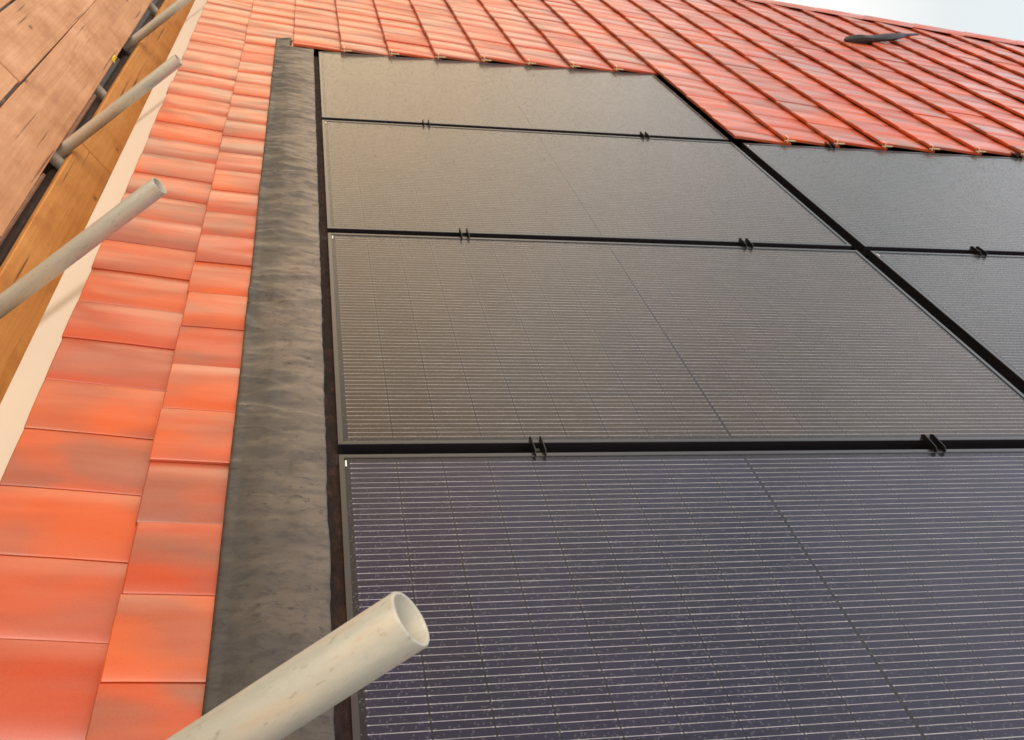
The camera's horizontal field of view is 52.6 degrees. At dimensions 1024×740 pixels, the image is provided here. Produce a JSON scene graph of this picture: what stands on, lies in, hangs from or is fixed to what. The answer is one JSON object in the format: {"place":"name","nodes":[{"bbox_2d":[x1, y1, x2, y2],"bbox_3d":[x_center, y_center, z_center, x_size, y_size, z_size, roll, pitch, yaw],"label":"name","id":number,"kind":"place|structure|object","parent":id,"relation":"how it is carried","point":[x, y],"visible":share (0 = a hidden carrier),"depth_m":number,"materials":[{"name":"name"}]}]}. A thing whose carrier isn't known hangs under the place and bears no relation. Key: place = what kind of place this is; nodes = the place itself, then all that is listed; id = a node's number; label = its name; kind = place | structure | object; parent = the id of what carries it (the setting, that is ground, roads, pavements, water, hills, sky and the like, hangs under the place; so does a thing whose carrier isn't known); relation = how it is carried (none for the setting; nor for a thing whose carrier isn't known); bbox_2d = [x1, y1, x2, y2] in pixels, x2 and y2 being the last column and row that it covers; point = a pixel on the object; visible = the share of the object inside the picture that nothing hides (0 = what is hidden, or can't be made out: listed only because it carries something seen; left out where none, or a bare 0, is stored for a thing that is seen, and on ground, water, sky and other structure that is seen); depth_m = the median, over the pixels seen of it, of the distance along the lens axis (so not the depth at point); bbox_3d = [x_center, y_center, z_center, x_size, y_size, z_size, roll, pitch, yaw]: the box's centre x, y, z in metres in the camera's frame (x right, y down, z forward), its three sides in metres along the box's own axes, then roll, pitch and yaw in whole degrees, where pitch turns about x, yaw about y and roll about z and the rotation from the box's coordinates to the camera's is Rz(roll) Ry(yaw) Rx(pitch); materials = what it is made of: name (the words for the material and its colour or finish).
{"place":"outdoors","nodes":[
{"label":"outdoors","id":0,"kind":"place"},
{"bbox_2d":[0,0,157,99],"bbox_3d":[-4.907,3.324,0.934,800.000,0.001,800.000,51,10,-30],"label":"ground","id":1,"kind":"structure","parent":0,"point":[135,30],"depth_m":19.27,"materials":[{"name":"soil"}]},
{"bbox_2d":[0,178,166,318],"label":"scaffold pole","id":2,"kind":"object","parent":1,"relation":"on","point":[130,207],"visible":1,"depth_m":2.54,"materials":[{"name":"grey metal"}]},
{"bbox_2d":[40,54,182,175],"bbox_3d":[-3.336,0.167,4.432,0.150,4.978,0.150,51,10,-30],"label":"scaffold pole","id":3,"kind":"object","parent":1,"relation":"on","point":[123,102],"visible":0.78,"depth_m":4.08,"materials":[{"name":"grey metal"}]},
{"bbox_2d":[112,0,191,63],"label":"scaffold pole","id":4,"kind":"object","parent":1,"relation":"on","point":[156,22],"visible":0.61,"depth_m":5.77,"materials":[{"name":"grey metal"}]},
{"bbox_2d":[166,592,428,739],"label":"scaffold pole","id":5,"kind":"object","parent":1,"relation":"on","point":[378,639],"visible":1,"depth_m":0.78,"materials":[{"name":"grey metal"}]},
{"bbox_2d":[0,0,163,266],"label":"ledger tube","id":6,"kind":"object","parent":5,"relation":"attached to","point":[8,242],"visible":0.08,"depth_m":3.98,"materials":[{"name":"grey metal"}]},
{"bbox_2d":[0,98,63,169],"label":"cross tube","id":7,"kind":"object","parent":6,"relation":"on","point":[56,161],"depth_m":4.11,"materials":[{"name":"grey metal"}]},
{"bbox_2d":[9,0,106,100],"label":"cross tube","id":8,"kind":"object","parent":6,"relation":"on","point":[100,92],"depth_m":4.99,"materials":[{"name":"grey metal"}]},
{"bbox_2d":[0,0,11,8],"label":"scaffold board","id":9,"kind":"object","parent":8,"relation":"on","point":[3,3],"visible":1,"depth_m":4.44,"materials":[{"name":"brown wood"}]},
{"bbox_2d":[0,0,95,86],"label":"scaffold board","id":10,"kind":"object","parent":8,"relation":"on","point":[32,33],"visible":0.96,"depth_m":4.53,"materials":[{"name":"brown wood"}]},
{"bbox_2d":[0,0,151,236],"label":"scaffold board","id":11,"kind":"object","parent":8,"relation":"on","point":[44,103],"visible":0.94,"depth_m":4.32,"materials":[{"name":"brown wood"}]},
{"bbox_2d":[148,2,157,15],"bbox_3d":[-2.656,-2.741,6.476,1.830,0.048,0.048,51,10,-30],"label":"cross tube","id":12,"kind":"object","parent":6,"relation":"on","point":[152,8],"depth_m":6.74,"materials":[{"name":"grey metal"}]},
{"bbox_2d":[82,0,194,173],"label":"scaffold board","id":13,"kind":"object","parent":12,"relation":"on","point":[104,146],"visible":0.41,"depth_m":5.25,"materials":[{"name":"brown wood"}]},
{"bbox_2d":[0,0,1023,739],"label":"house","id":14,"kind":"structure","parent":1,"relation":"on","point":[170,544],"depth_m":2.47,"materials":[{"name":"orange tile"}]},
{"bbox_2d":[318,51,728,141],"bbox_3d":[-0.010,-1.260,4.772,1.134,1.720,0.035,71,-23,59],"label":"solar panel","id":15,"kind":"object","parent":14,"relation":"on","point":[393,90],"visible":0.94,"depth_m":4.67,"materials":[{"name":"black glass"}]},
{"bbox_2d":[322,119,851,249],"bbox_3d":[0.186,-0.702,3.791,1.187,1.720,0.047,71,-23,59],"label":"solar panel","id":16,"kind":"object","parent":14,"relation":"on","point":[404,179],"visible":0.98,"depth_m":3.65,"materials":[{"name":"black glass"}]},
{"bbox_2d":[327,228,1023,454],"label":"solar panel","id":17,"kind":"object","parent":14,"relation":"on","point":[462,344],"visible":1,"depth_m":2.62,"materials":[{"name":"black glass"}]},
{"bbox_2d":[338,434,1023,739],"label":"solar panel","id":18,"kind":"object","parent":14,"relation":"on","point":[802,595],"visible":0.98,"depth_m":1.82,"materials":[{"name":"black glass"}]},
{"bbox_2d":[844,33,918,43],"bbox_3d":[2.486,-2.235,6.964,0.336,0.711,0.062,71,-23,59],"label":"twisted scrap","id":19,"kind":"object","parent":14,"relation":"on","point":[865,39],"visible":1,"depth_m":6.85,"materials":[{"name":"grey metal"}]},
{"bbox_2d":[741,142,1023,255],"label":"solar panel","id":20,"kind":"object","parent":14,"relation":"on","point":[863,202],"visible":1,"depth_m":4.03,"materials":[{"name":"black glass"}]},
{"bbox_2d":[868,246,1023,393],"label":"solar panel","id":21,"kind":"object","parent":14,"relation":"on","point":[974,300],"visible":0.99,"depth_m":3.19,"materials":[{"name":"black glass"}]},
{"bbox_2d":[776,0,1023,40],"label":"sky","id":22,"kind":"structure","parent":0,"point":[995,18],"materials":[{"name":"white"}]},
{"bbox_3d":[-1.807,-0.292,2.223,1.830,0.048,0.048,51,10,-30],"label":"cross tube","id":23,"kind":"object","parent":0,"visible":0},
{"bbox_2d":[0,63,17,100],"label":"scaffold board","id":24,"kind":"object","parent":23,"relation":"on","point":[8,80],"visible":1,"depth_m":4.00,"materials":[{"name":"brown wood"}]},
{"bbox_2d":[0,144,110,403],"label":"scaffold board","id":25,"kind":"object","parent":23,"relation":"on","point":[60,216],"visible":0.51,"depth_m":3.52,"materials":[{"name":"brown wood"}]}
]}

